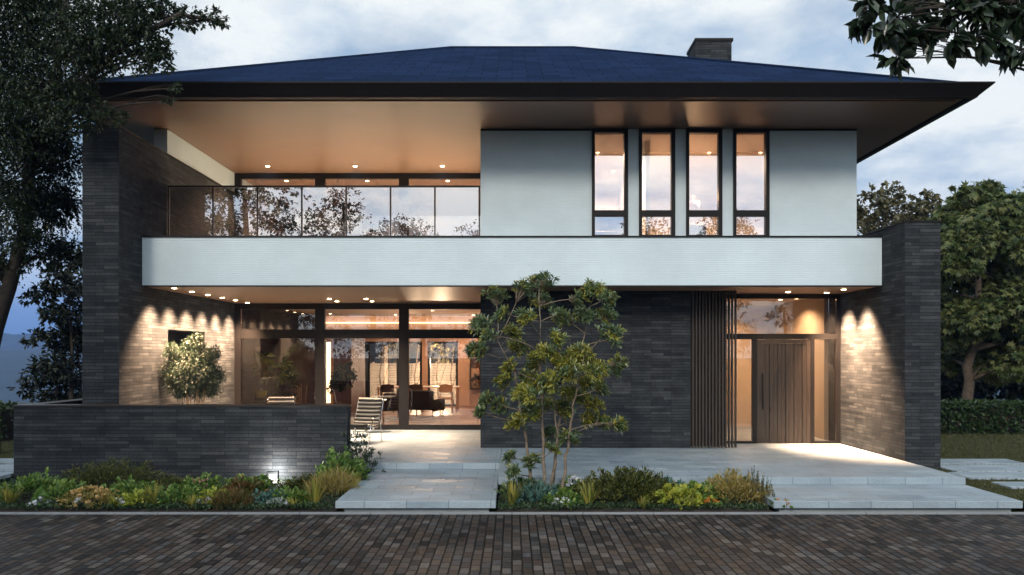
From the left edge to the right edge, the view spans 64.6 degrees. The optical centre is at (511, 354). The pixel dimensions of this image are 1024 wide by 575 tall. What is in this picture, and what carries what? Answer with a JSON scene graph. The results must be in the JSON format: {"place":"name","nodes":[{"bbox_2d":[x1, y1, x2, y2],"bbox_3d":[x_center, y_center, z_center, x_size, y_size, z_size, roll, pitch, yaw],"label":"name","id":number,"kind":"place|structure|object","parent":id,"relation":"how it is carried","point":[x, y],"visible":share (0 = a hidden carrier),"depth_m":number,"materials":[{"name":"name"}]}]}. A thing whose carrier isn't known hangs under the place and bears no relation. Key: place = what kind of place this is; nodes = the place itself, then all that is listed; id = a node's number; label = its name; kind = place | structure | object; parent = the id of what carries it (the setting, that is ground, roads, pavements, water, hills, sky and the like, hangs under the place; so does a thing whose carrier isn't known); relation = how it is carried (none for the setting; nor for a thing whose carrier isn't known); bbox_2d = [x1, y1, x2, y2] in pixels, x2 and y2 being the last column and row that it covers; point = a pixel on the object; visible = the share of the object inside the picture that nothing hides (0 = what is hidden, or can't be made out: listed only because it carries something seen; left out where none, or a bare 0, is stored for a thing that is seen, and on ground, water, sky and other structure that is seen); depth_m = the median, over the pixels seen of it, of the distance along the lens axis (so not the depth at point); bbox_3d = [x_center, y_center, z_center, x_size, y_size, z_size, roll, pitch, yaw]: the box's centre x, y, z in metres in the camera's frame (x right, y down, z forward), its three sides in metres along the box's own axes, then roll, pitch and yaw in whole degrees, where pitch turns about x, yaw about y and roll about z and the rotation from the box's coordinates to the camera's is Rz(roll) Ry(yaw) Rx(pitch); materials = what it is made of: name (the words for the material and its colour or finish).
{"place":"outdoors","nodes":[
{"label":"outdoors","id":0,"kind":"place"},
{"bbox_2d":[335,469,498,507],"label":"path","id":1,"kind":"structure","parent":0,"point":[431,488],"depth_m":12.41,"materials":[{"name":"grey concrete"}]},
{"bbox_2d":[0,328,1019,404],"bbox_3d":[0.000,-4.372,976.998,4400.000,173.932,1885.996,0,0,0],"label":"hills","id":2,"kind":"structure","parent":0,"point":[14,356],"depth_m":901.77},
{"bbox_2d":[0,514,1023,574],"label":"street","id":3,"kind":"structure","parent":0,"point":[511,544],"depth_m":9.61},
{"bbox_2d":[844,0,1023,82],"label":"magnolia tree","id":4,"kind":"object","parent":3,"relation":"on","point":[997,21],"visible":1,"depth_m":6.02,"materials":[{"name":"green plant"}]},
{"bbox_2d":[0,406,1023,502],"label":"lawn","id":5,"kind":"structure","parent":0,"point":[4,455],"depth_m":17.52,"materials":[{"name":"plant"}]},
{"bbox_2d":[0,464,13,471],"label":"stepping stone","id":6,"kind":"object","parent":5,"relation":"on","point":[7,467],"depth_m":14.96,"materials":[{"name":"tile"}]},
{"bbox_2d":[0,472,13,479],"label":"stepping stone","id":7,"kind":"object","parent":5,"relation":"on","point":[7,474],"visible":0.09,"depth_m":14.18,"materials":[{"name":"tile"}]},
{"bbox_2d":[0,458,13,463],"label":"stepping stone","id":8,"kind":"object","parent":5,"relation":"on","point":[7,460],"visible":0.04,"depth_m":15.96,"materials":[{"name":"tile"}]},
{"bbox_2d":[0,400,22,440],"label":"hedge","id":9,"kind":"object","parent":5,"relation":"on","point":[7,423],"visible":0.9,"depth_m":19.94,"materials":[{"name":"green plant"}]},
{"bbox_2d":[5,236,81,402],"bbox_3d":[-13.559,-0.713,24.538,2.098,5.808,2.605,0,0,15],"label":"dark tree","id":10,"kind":"object","parent":5,"relation":"on","point":[62,370],"visible":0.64,"depth_m":24.07,"materials":[{"name":"green plant"}]},
{"bbox_2d":[0,0,230,452],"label":"broadleaf tree","id":11,"kind":"object","parent":5,"relation":"on","point":[44,144],"visible":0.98,"depth_m":14.58,"materials":[{"name":"green plant"}]},
{"bbox_2d":[12,398,351,481],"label":"garden wall","id":12,"kind":"structure","parent":5,"relation":"on","point":[228,441],"depth_m":14.20,"materials":[{"name":"brick"}]},
{"bbox_2d":[828,312,962,400],"bbox_3d":[13.819,0.355,31.889,8.225,6.048,6.337,0,0,0],"label":"shade tree","id":13,"kind":"object","parent":5,"relation":"on","point":[946,387],"visible":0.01,"depth_m":30.38,"materials":[{"name":"green plant"}]},
{"bbox_2d":[857,180,943,235],"bbox_3d":[14.849,-2.345,31.045,4.060,9.009,3.833,0,0,23],"label":"olive tree","id":14,"kind":"object","parent":5,"relation":"on","point":[884,203],"visible":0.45,"depth_m":30.55,"materials":[{"name":"green plant"}]},
{"bbox_2d":[828,397,1023,434],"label":"hedge","id":15,"kind":"object","parent":5,"relation":"on","point":[963,416],"visible":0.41,"depth_m":21.52,"materials":[{"name":"green plant"}]},
{"bbox_2d":[923,177,1023,405],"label":"maple tree","id":16,"kind":"object","parent":5,"relation":"on","point":[982,241],"visible":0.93,"depth_m":24.50,"materials":[{"name":"green plant"}]},
{"bbox_2d":[941,289,1023,405],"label":"shade tree","id":17,"kind":"object","parent":5,"relation":"on","point":[982,390],"visible":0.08,"depth_m":31.57,"materials":[{"name":"green plant"}]},
{"bbox_2d":[941,465,1023,471],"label":"stepping stone","id":18,"kind":"object","parent":5,"relation":"on","point":[987,468],"visible":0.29,"depth_m":14.83,"materials":[{"name":"tile"}]},
{"bbox_2d":[941,459,1023,464],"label":"stepping stone","id":19,"kind":"object","parent":5,"relation":"on","point":[978,461],"visible":0.37,"depth_m":15.66,"materials":[{"name":"tile"}]},
{"bbox_2d":[948,472,1023,479],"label":"stepping stone","id":20,"kind":"object","parent":5,"relation":"on","point":[994,475],"visible":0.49,"depth_m":13.97,"materials":[{"name":"tile"}]},
{"bbox_2d":[991,482,1023,488],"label":"stepping stone","id":21,"kind":"object","parent":5,"relation":"on","point":[1011,485],"visible":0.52,"depth_m":13.00,"materials":[{"name":"tile"}]},
{"bbox_2d":[0,477,1023,513],"bbox_3d":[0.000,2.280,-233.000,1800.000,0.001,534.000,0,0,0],"label":"ground","id":22,"kind":"structure","parent":0,"point":[496,508],"depth_m":11.95,"materials":[{"name":"soil"}]},
{"bbox_2d":[0,482,347,511],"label":"planting bed","id":23,"kind":"object","parent":22,"relation":"on","point":[303,509],"visible":0.14,"depth_m":11.60,"materials":[{"name":"soil"}]},
{"bbox_2d":[0,485,25,503],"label":"sword leaved plant","id":24,"kind":"object","parent":23,"relation":"on","point":[8,496],"visible":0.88,"depth_m":11.76,"materials":[{"name":"plant"}]},
{"bbox_2d":[0,467,74,501],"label":"leafy clump","id":25,"kind":"object","parent":23,"relation":"on","point":[29,482],"visible":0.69,"depth_m":12.20,"materials":[{"name":"green plant"}]},
{"bbox_2d":[28,496,57,506],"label":"white flower","id":26,"kind":"object","parent":23,"relation":"on","point":[40,500],"visible":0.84,"depth_m":11.68,"materials":[{"name":"plant"}]},
{"bbox_2d":[30,478,96,506],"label":"leafy clump","id":27,"kind":"object","parent":23,"relation":"on","point":[52,493],"visible":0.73,"depth_m":11.79,"materials":[{"name":"green plant"}]},
{"bbox_2d":[54,484,119,509],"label":"flowering shrub","id":28,"kind":"object","parent":23,"relation":"on","point":[102,492],"visible":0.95,"depth_m":11.63,"materials":[{"name":"gold plant"}]},
{"bbox_2d":[101,495,118,508],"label":"sword leaved plant","id":29,"kind":"object","parent":23,"relation":"on","point":[110,502],"visible":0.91,"depth_m":11.59,"materials":[{"name":"plant"}]},
{"bbox_2d":[52,456,168,490],"bbox_3d":[-6.621,1.925,13.288,1.932,0.608,1.680,0,0,0],"label":"spreading yew","id":30,"kind":"object","parent":23,"relation":"on","point":[101,474],"visible":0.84,"depth_m":13.19,"materials":[{"name":"green plant"}]},
{"bbox_2d":[100,475,165,497],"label":"leafy clump","id":31,"kind":"object","parent":23,"relation":"on","point":[121,486],"visible":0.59,"depth_m":12.14,"materials":[{"name":"green plant"}]},
{"bbox_2d":[109,488,158,507],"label":"leafy clump","id":32,"kind":"object","parent":23,"relation":"on","point":[130,497],"visible":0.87,"depth_m":11.68,"materials":[{"name":"green plant"}]},
{"bbox_2d":[137,479,166,505],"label":"sword leaved plant","id":33,"kind":"object","parent":23,"relation":"on","point":[151,496],"visible":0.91,"depth_m":11.70,"materials":[{"name":"plant"}]},
{"bbox_2d":[145,474,196,490],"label":"spreading yew","id":34,"kind":"object","parent":23,"relation":"on","point":[171,480],"visible":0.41,"depth_m":13.36,"materials":[{"name":"green plant"}]},
{"bbox_2d":[149,482,205,504],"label":"leafy clump","id":35,"kind":"object","parent":23,"relation":"on","point":[174,492],"visible":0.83,"depth_m":11.81,"materials":[{"name":"green plant"}]},
{"bbox_2d":[180,493,200,508],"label":"sword leaved plant","id":36,"kind":"object","parent":23,"relation":"on","point":[193,499],"visible":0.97,"depth_m":11.58,"materials":[{"name":"plant"}]},
{"bbox_2d":[177,472,231,494],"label":"flowering shrub","id":37,"kind":"object","parent":23,"relation":"on","point":[203,482],"visible":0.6,"depth_m":12.50,"materials":[{"name":"green plant"}]},
{"bbox_2d":[192,485,237,506],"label":"leafy clump","id":38,"kind":"object","parent":23,"relation":"on","point":[209,491],"visible":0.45,"depth_m":11.78,"materials":[{"name":"green plant"}]},
{"bbox_2d":[201,486,258,509],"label":"grass tuft","id":39,"kind":"object","parent":23,"relation":"on","point":[234,498],"visible":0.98,"depth_m":11.61,"materials":[{"name":"brown plant"}]},
{"bbox_2d":[216,474,268,501],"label":"leafy clump","id":40,"kind":"object","parent":23,"relation":"on","point":[250,486],"visible":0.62,"depth_m":12.06,"materials":[{"name":"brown plant"}]},
{"bbox_2d":[236,473,274,491],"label":"leafy clump","id":41,"kind":"object","parent":23,"relation":"on","point":[269,481],"visible":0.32,"depth_m":12.63,"materials":[{"name":"green plant"}]},
{"bbox_2d":[248,487,286,504],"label":"leafy clump","id":42,"kind":"object","parent":23,"relation":"on","point":[265,496],"visible":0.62,"depth_m":11.87,"materials":[{"name":"blue plant"}]},
{"bbox_2d":[267,471,278,482],"bbox_3d":[-4.091,2.099,13.850,0.214,0.243,0.026,0,0,0],"label":"garden lamp","id":43,"kind":"object","parent":23,"relation":"on","point":[272,476],"visible":0.69,"depth_m":13.84,"materials":[{"name":"white metal"}]},
{"bbox_2d":[266,496,288,508],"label":"white flower","id":44,"kind":"object","parent":23,"relation":"on","point":[278,501],"visible":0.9,"depth_m":11.68,"materials":[{"name":"plant"}]},
{"bbox_2d":[271,486,312,504],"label":"leafy clump","id":45,"kind":"object","parent":23,"relation":"on","point":[289,493],"visible":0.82,"depth_m":11.84,"materials":[{"name":"green plant"}]},
{"bbox_2d":[281,497,302,508],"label":"sword leaved plant","id":46,"kind":"object","parent":23,"relation":"on","point":[290,501],"visible":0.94,"depth_m":11.58,"materials":[{"name":"plant"}]},
{"bbox_2d":[278,472,317,490],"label":"spreading yew","id":47,"kind":"object","parent":23,"relation":"on","point":[291,484],"visible":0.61,"depth_m":13.09,"materials":[{"name":"green plant"}]},
{"bbox_2d":[296,477,333,504],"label":"sword leaved plant","id":48,"kind":"object","parent":23,"relation":"on","point":[317,494],"visible":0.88,"depth_m":11.74,"materials":[{"name":"plant"}]},
{"bbox_2d":[301,464,361,496],"bbox_3d":[-2.828,1.924,12.717,1.113,0.600,1.028,0,0,0],"label":"grass tuft","id":49,"kind":"object","parent":23,"relation":"on","point":[333,480],"visible":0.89,"depth_m":12.58,"materials":[{"name":"plant"}]},
{"bbox_2d":[315,445,371,485],"bbox_3d":[-2.814,1.846,13.387,0.989,0.754,0.839,0,0,0],"label":"glossy shrub","id":50,"kind":"object","parent":23,"relation":"on","point":[343,461],"visible":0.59,"depth_m":13.33,"materials":[{"name":"green plant"}]},
{"bbox_2d":[29,38,994,468],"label":"house","id":51,"kind":"structure","parent":22,"relation":"on","point":[315,218],"depth_m":17.10,"materials":[{"name":"white"}]},
{"bbox_2d":[268,358,301,401],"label":"leafy pot plant","id":52,"kind":"object","parent":51,"relation":"on","point":[292,377],"visible":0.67,"depth_m":23.53,"materials":[{"name":"green plant"}]},
{"bbox_2d":[326,361,357,403],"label":"topiary plant","id":53,"kind":"object","parent":51,"relation":"on","point":[335,383],"visible":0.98,"depth_m":23.32,"materials":[{"name":"green plant"}]},
{"bbox_2d":[380,384,393,411],"bbox_3d":[-4.232,1.471,27.660,0.460,0.961,0.520,0,0,0],"label":"dining chair","id":54,"kind":"object","parent":51,"relation":"on","point":[386,387],"visible":0.6,"depth_m":27.41,"materials":[{"name":"brown wood"}]},
{"bbox_2d":[378,393,398,416],"bbox_3d":[-3.804,1.560,24.952,0.850,0.780,0.860,0,0,-18],"label":"armchair","id":55,"kind":"object","parent":51,"relation":"on","point":[391,402],"visible":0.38,"depth_m":24.56,"materials":[{"name":"fabric"}]},
{"bbox_2d":[365,341,457,405],"bbox_3d":[-4.192,0.717,31.080,4.246,2.467,0.080,0,0,0],"label":"rear window","id":56,"kind":"structure","parent":51,"relation":"in","point":[367,343],"depth_m":31.04,"materials":[{"name":"black metal"}]},
{"bbox_2d":[409,384,423,411],"bbox_3d":[-3.257,1.471,27.660,0.460,0.961,0.520,0,0,0],"label":"dining chair","id":57,"kind":"object","parent":51,"relation":"on","point":[415,387],"visible":0.4,"depth_m":27.41,"materials":[{"name":"brown wood"}]},
{"bbox_2d":[376,386,459,410],"bbox_3d":[-3.285,1.525,28.550,2.876,0.850,0.900,0,0,0],"label":"dining table","id":58,"kind":"object","parent":51,"relation":"on","point":[457,397],"visible":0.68,"depth_m":28.18,"materials":[{"name":"white paint"}]},
{"bbox_2d":[409,390,444,417],"bbox_3d":[-2.745,1.520,25.353,1.050,0.860,0.860,0,0,20],"label":"armchair","id":59,"kind":"object","parent":51,"relation":"on","point":[422,400],"visible":0.79,"depth_m":24.93,"materials":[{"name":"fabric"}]},
{"bbox_2d":[439,384,453,412],"bbox_3d":[-2.236,1.471,27.560,0.460,0.961,0.520,0,0,0],"label":"dining chair","id":60,"kind":"object","parent":51,"relation":"on","point":[445,388],"visible":0.94,"depth_m":27.34,"materials":[{"name":"brown wood"}]},
{"bbox_2d":[469,358,479,389],"bbox_3d":[-1.399,0.713,30.818,0.500,1.198,0.470,0,0,26],"label":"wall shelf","id":61,"kind":"object","parent":51,"relation":"attached to","point":[473,377],"depth_m":30.70,"materials":[{"name":"brown wood"}]},
{"bbox_2d":[592,129,627,235],"bbox_3d":[2.065,-3.494,17.135,0.760,2.548,0.170,0,0,0],"label":"window","id":62,"kind":"structure","parent":51,"relation":"in","point":[623,213],"depth_m":17.05,"materials":[{"name":"black metal"}]},
{"bbox_2d":[639,129,674,235],"bbox_3d":[3.059,-3.494,17.135,0.760,2.548,0.170,0,0,0],"label":"window","id":63,"kind":"structure","parent":51,"relation":"in","point":[670,213],"depth_m":17.05,"materials":[{"name":"black metal"}]},
{"bbox_2d":[686,129,721,235],"bbox_3d":[4.053,-3.494,17.135,0.760,2.548,0.170,0,0,0],"label":"window","id":64,"kind":"structure","parent":51,"relation":"in","point":[717,213],"depth_m":17.05,"materials":[{"name":"black metal"}]},
{"bbox_2d":[733,129,769,235],"bbox_3d":[5.047,-3.494,17.135,0.760,2.548,0.170,0,0,0],"label":"window","id":65,"kind":"structure","parent":51,"relation":"in","point":[765,213],"depth_m":17.05,"materials":[{"name":"black metal"}]},
{"bbox_2d":[757,339,810,442],"bbox_3d":[6.025,0.805,17.957,1.180,2.300,0.125,0,0,0],"label":"front door","id":66,"kind":"structure","parent":51,"relation":"in","point":[783,365],"depth_m":17.95,"materials":[{"name":"brown wood"}]},
{"bbox_2d":[0,512,1023,513],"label":"kerb","id":67,"kind":"structure","parent":22,"relation":"on","point":[511,512],"depth_m":11.43,"materials":[{"name":"concrete"}]},
{"bbox_2d":[497,492,772,511],"bbox_3d":[1.755,2.195,12.281,3.930,0.070,1.638,0,0,0],"label":"planting bed","id":68,"kind":"object","parent":22,"relation":"on","point":[638,509],"visible":0.19,"depth_m":11.57,"materials":[{"name":"soil"}]},
{"bbox_2d":[0,477,768,511],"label":"ground cover","id":69,"kind":"object","parent":68,"relation":"on","point":[172,505],"visible":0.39,"depth_m":11.58,"materials":[{"name":"green plant"}]},
{"bbox_2d":[498,480,525,505],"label":"sword leaved plant","id":70,"kind":"object","parent":68,"relation":"on","point":[513,495],"visible":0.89,"depth_m":11.75,"materials":[{"name":"plant"}]},
{"bbox_2d":[494,475,542,497],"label":"leafy clump","id":71,"kind":"object","parent":68,"relation":"on","point":[504,486],"visible":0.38,"depth_m":12.32,"materials":[{"name":"green plant"}]},
{"bbox_2d":[508,480,558,503],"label":"leafy clump","id":72,"kind":"object","parent":68,"relation":"on","point":[529,493],"visible":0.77,"depth_m":11.92,"materials":[{"name":"blue plant"}]},
{"bbox_2d":[463,270,628,489],"bbox_3d":[0.501,0.491,12.212,2.539,3.529,1.961,0,0,0],"label":"multi stem tree","id":73,"kind":"object","parent":68,"relation":"on","point":[532,384],"visible":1,"depth_m":12.17,"materials":[{"name":"green plant"}]},
{"bbox_2d":[549,496,568,507],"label":"white flower","id":74,"kind":"object","parent":68,"relation":"on","point":[557,499],"visible":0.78,"depth_m":11.65,"materials":[{"name":"plant"}]},
{"bbox_2d":[540,487,588,509],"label":"leafy clump","id":75,"kind":"object","parent":68,"relation":"on","point":[573,497],"visible":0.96,"depth_m":11.70,"materials":[{"name":"green plant"}]},
{"bbox_2d":[557,474,583,491],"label":"white flower","id":76,"kind":"object","parent":68,"relation":"on","point":[569,481],"visible":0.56,"depth_m":12.44,"materials":[{"name":"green plant"}]},
{"bbox_2d":[574,479,603,504],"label":"sword leaved plant","id":77,"kind":"object","parent":68,"relation":"on","point":[592,496],"visible":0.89,"depth_m":11.72,"materials":[{"name":"plant"}]},
{"bbox_2d":[572,465,679,507],"bbox_3d":[1.727,1.930,12.195,1.732,0.589,1.463,0,0,0],"label":"mounded shrub","id":78,"kind":"object","parent":68,"relation":"on","point":[639,482],"visible":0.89,"depth_m":11.96,"materials":[{"name":"green plant"}]},
{"bbox_2d":[637,496,652,508],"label":"sword leaved plant","id":79,"kind":"object","parent":68,"relation":"on","point":[643,501],"visible":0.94,"depth_m":11.57,"materials":[{"name":"plant"}]},
{"bbox_2d":[635,474,684,494],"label":"leafy clump","id":80,"kind":"object","parent":68,"relation":"on","point":[670,480],"visible":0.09,"depth_m":12.54,"materials":[{"name":"blue plant"}]},
{"bbox_2d":[643,482,713,509],"bbox_3d":[2.442,2.031,11.853,1.039,0.386,0.885,0,0,22],"label":"leafy clump","id":81,"kind":"object","parent":68,"relation":"on","point":[677,493],"visible":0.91,"depth_m":11.74,"materials":[{"name":"green plant"}]},
{"bbox_2d":[684,496,694,508],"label":"sword leaved plant","id":82,"kind":"object","parent":68,"relation":"on","point":[689,499],"visible":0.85,"depth_m":11.56,"materials":[{"name":"plant"}]},
{"bbox_2d":[685,480,727,501],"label":"leafy clump","id":83,"kind":"object","parent":68,"relation":"on","point":[702,488],"visible":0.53,"depth_m":11.97,"materials":[{"name":"green plant"}]},
{"bbox_2d":[701,497,724,505],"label":"orange flower","id":84,"kind":"object","parent":68,"relation":"on","point":[715,501],"visible":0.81,"depth_m":11.61,"materials":[{"name":"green plant"}]},
{"bbox_2d":[704,468,735,493],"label":"silver tuft","id":85,"kind":"object","parent":68,"relation":"on","point":[725,470],"visible":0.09,"depth_m":12.70,"materials":[{"name":"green plant"}]},
{"bbox_2d":[701,468,772,503],"bbox_3d":[3.344,1.940,12.117,1.155,0.567,0.956,0,0,0],"label":"golden shrub","id":86,"kind":"object","parent":68,"relation":"on","point":[739,485],"visible":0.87,"depth_m":11.93,"materials":[{"name":"plant"}]},
{"bbox_2d":[741,468,774,505],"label":"upright shrub","id":87,"kind":"object","parent":68,"relation":"on","point":[757,479],"visible":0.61,"depth_m":11.94,"materials":[{"name":"green plant"}]},
{"bbox_2d":[344,469,1010,512],"bbox_3d":[-0.025,2.178,16.550,14.350,0.185,9.900,0,0,0],"label":"terrace base","id":88,"kind":"object","parent":22,"relation":"on","point":[370,510],"visible":0.12,"depth_m":11.60,"materials":[{"name":"concrete"}]},
{"bbox_2d":[336,428,385,477],"bbox_3d":[-2.689,1.740,14.246,1.064,0.964,0.707,0,0,0],"label":"loose shrub","id":89,"kind":"object","parent":88,"relation":"on","point":[365,455],"visible":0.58,"depth_m":14.21,"materials":[{"name":"green plant"}]},
{"bbox_2d":[351,430,965,484],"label":"terrace","id":90,"kind":"structure","parent":88,"relation":"on","point":[804,464],"depth_m":15.07,"materials":[{"name":"concrete"}]},
{"bbox_2d":[157,331,228,403],"bbox_3d":[-6.667,0.715,16.937,1.409,2.498,1.379,0,0,0],"label":"potted shrub","id":91,"kind":"object","parent":90,"relation":"on","point":[184,375],"visible":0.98,"depth_m":16.78,"materials":[{"name":"green plant"}]},
{"bbox_2d":[267,397,295,403],"bbox_3d":[-5.388,1.478,18.724,0.664,0.976,0.894,0,0,-8],"label":"lounge chair","id":92,"kind":"object","parent":90,"relation":"on","point":[280,400],"visible":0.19,"depth_m":19.09,"materials":[{"name":"beige metal"}]},
{"bbox_2d":[351,398,383,443],"bbox_3d":[-3.366,1.478,18.323,0.664,0.976,0.894,0,0,14],"label":"lounge chair","id":93,"kind":"object","parent":90,"relation":"on","point":[370,409],"visible":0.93,"depth_m":18.56,"materials":[{"name":"beige metal"}]},
{"bbox_2d":[762,485,1022,507],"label":"step","id":94,"kind":"object","parent":88,"relation":"on","point":[881,496],"visible":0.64,"depth_m":11.80,"materials":[{"name":"stone"}]},
{"bbox_2d":[0,0,1023,334],"label":"sky","id":95,"kind":"structure","parent":0,"point":[982,138],"materials":[{"name":"blue"}]},
{"bbox_2d":[595,217,622,234],"bbox_3d":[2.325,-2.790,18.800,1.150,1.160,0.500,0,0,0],"label":"window pane","id":96,"kind":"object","parent":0,"point":[608,225],"visible":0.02,"depth_m":18.90,"materials":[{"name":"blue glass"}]},
{"bbox_2d":[689,225,705,234],"bbox_3d":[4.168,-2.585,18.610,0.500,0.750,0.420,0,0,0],"label":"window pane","id":97,"kind":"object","parent":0,"point":[697,229],"visible":0.13,"depth_m":18.40,"materials":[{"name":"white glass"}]},
{"bbox_2d":[689,200,699,224],"bbox_3d":[4.168,-3.250,18.600,0.320,0.560,0.320,0,0,0],"label":"table lamp","id":98,"kind":"object","parent":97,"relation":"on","point":[694,204],"visible":0.55,"depth_m":18.47,"materials":[{"name":"metal"}]},
{"label":"courtyard","id":99,"kind":"structure","parent":0,"visible":0},
{"bbox_2d":[378,344,410,395],"bbox_3d":[-4.979,0.382,33.315,1.724,3.548,1.401,0,0,0],"label":"courtyard tree","id":100,"kind":"object","parent":99,"relation":"on","point":[385,356],"visible":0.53,"depth_m":33.38,"materials":[{"name":"brown plant"}]},
{"bbox_2d":[370,362,455,402],"bbox_3d":[-3.000,1.275,35.060,10.100,1.950,0.120,0,0,0],"label":"slat fence","id":101,"kind":"object","parent":99,"relation":"on","point":[391,376],"visible":0.09,"depth_m":35.00,"materials":[{"name":"brown wood"}]},
{"bbox_2d":[394,344,441,383],"bbox_3d":[-3.992,0.220,33.270,2.305,3.876,1.388,0,0,32],"label":"courtyard tree","id":102,"kind":"object","parent":99,"relation":"on","point":[438,346],"visible":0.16,"depth_m":33.37,"materials":[{"name":"beige plant"}]},
{"bbox_2d":[430,344,452,398],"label":"courtyard tree","id":103,"kind":"object","parent":99,"relation":"on","point":[438,395],"visible":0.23,"depth_m":33.38,"materials":[{"name":"brown plant"}]},
{"bbox_2d":[434,344,455,403],"bbox_3d":[-2.525,0.587,33.523,1.714,3.135,1.517,0,0,-32],"label":"courtyard tree","id":104,"kind":"object","parent":99,"relation":"on","point":[447,355],"visible":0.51,"depth_m":33.37,"materials":[{"name":"plant"}]},
{"bbox_3d":[-7.134,1.591,23.000,0.321,0.720,0.315,0,0,0],"label":"plant stand","id":105,"kind":"object","parent":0,"visible":0},
{"bbox_2d":[251,350,292,397],"bbox_3d":[-7.050,0.516,22.980,1.301,1.428,1.303,0,0,-39],"label":"broad leaved plant","id":106,"kind":"object","parent":105,"relation":"on","point":[259,367],"visible":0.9,"depth_m":22.86,"materials":[{"name":"green plant"}]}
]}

